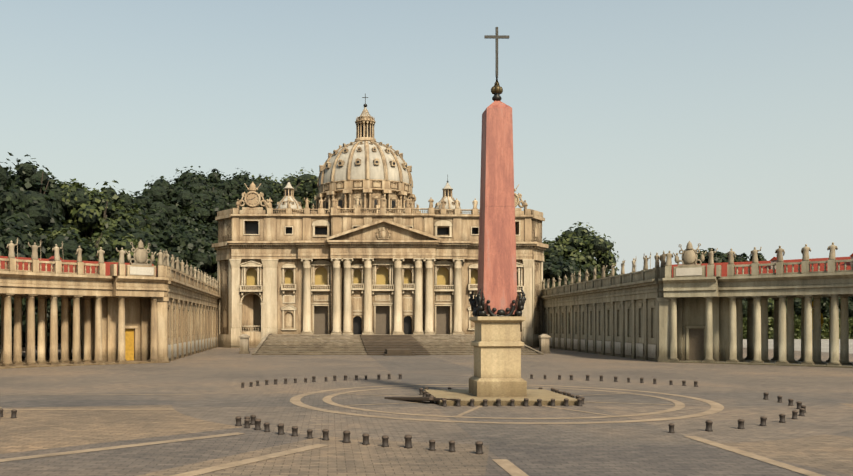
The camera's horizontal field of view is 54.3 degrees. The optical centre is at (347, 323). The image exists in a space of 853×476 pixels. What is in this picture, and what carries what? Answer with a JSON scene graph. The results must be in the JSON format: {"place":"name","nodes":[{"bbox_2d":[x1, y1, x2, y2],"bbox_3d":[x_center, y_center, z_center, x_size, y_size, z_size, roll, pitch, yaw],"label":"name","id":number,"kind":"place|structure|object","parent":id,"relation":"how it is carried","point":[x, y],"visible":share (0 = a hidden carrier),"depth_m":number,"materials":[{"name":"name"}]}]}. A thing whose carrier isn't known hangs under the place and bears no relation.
{"place":"outdoors","nodes":[
{"label":"outdoors","id":0,"kind":"place"},
{"bbox_2d":[0,343,852,475],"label":"piazza pavement","id":1,"kind":"structure","parent":0,"point":[817,438],"depth_m":9.94,"materials":[{"name":"grey stone"}]},
{"bbox_2d":[0,297,72,357],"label":"trees","id":2,"kind":"object","parent":1,"relation":"on","point":[36,319],"visible":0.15,"depth_m":26.63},
{"bbox_2d":[0,256,220,368],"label":"colonnade","id":3,"kind":"object","parent":1,"relation":"on","point":[126,313],"visible":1,"depth_m":23.85,"materials":[{"name":"stone"}]},
{"bbox_2d":[6,238,218,288],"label":"rooftop statues","id":4,"kind":"object","parent":3,"relation":"on","point":[140,255],"visible":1,"depth_m":23.81,"materials":[{"name":"beige stone"}]},
{"bbox_2d":[0,152,317,350],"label":"trees","id":5,"kind":"object","parent":1,"relation":"on","point":[176,219],"visible":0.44,"depth_m":42.94,"materials":[{"name":"green plant"}]},
{"bbox_2d":[212,182,548,347],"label":"basilica facade","id":6,"kind":"structure","parent":1,"relation":"on","point":[356,271],"depth_m":39.67,"materials":[{"name":"beige stone"}]},
{"bbox_2d":[310,94,419,213],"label":"basilica dome","id":7,"kind":"structure","parent":6,"relation":"on","point":[365,167],"depth_m":55.98,"materials":[{"name":"beige stone"}]},
{"bbox_2d":[274,175,461,213],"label":"small domes","id":8,"kind":"structure","parent":6,"relation":"on","point":[447,197],"depth_m":53.59,"materials":[{"name":"beige stone"}]},
{"bbox_2d":[239,333,550,355],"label":"steps","id":9,"kind":"structure","parent":1,"relation":"on","point":[360,344],"depth_m":33.14,"materials":[{"name":"beige stone"}]},
{"bbox_2d":[0,374,805,453],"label":"bollards","id":10,"kind":"object","parent":1,"relation":"on","point":[248,422],"visible":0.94,"depth_m":9.61,"materials":[{"name":"stone"}]},
{"bbox_2d":[0,384,824,475],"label":"paving bands","id":11,"kind":"object","parent":1,"relation":"on","point":[510,468],"visible":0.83,"depth_m":9.80,"materials":[{"name":"stone"}]},
{"bbox_2d":[384,27,577,405],"bbox_3d":[1.929,-1.687,12.591,2.712,5.698,2.034,0,0,-1],"label":"obelisk","id":12,"kind":"object","parent":1,"relation":"on","point":[497,343],"visible":0.98,"depth_m":12.38,"materials":[{"name":"stone"}]},
{"bbox_2d":[540,254,852,367],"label":"colonnade","id":13,"kind":"object","parent":1,"relation":"on","point":[675,313],"visible":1,"depth_m":24.61,"materials":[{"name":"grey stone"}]},
{"bbox_2d":[542,241,837,288],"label":"rooftop statues","id":14,"kind":"object","parent":13,"relation":"on","point":[689,253],"visible":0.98,"depth_m":24.22,"materials":[{"name":"beige stone"}]},
{"bbox_2d":[542,222,852,317],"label":"trees","id":15,"kind":"object","parent":1,"relation":"on","point":[563,255],"visible":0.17,"depth_m":52.94,"materials":[{"name":"green plant"}]},
{"bbox_2d":[743,317,852,338],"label":"trees","id":16,"kind":"object","parent":1,"relation":"on","point":[824,329],"visible":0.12,"depth_m":62.31,"materials":[{"name":"green plant"}]},
{"bbox_2d":[0,0,852,274],"label":"sky","id":17,"kind":"structure","parent":0,"point":[654,126],"materials":[{"name":"blue"}]},
{"bbox_2d":[743,339,852,353],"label":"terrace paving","id":18,"kind":"structure","parent":0,"point":[824,345],"depth_m":45.00,"materials":[{"name":"grey stone"}]}
]}

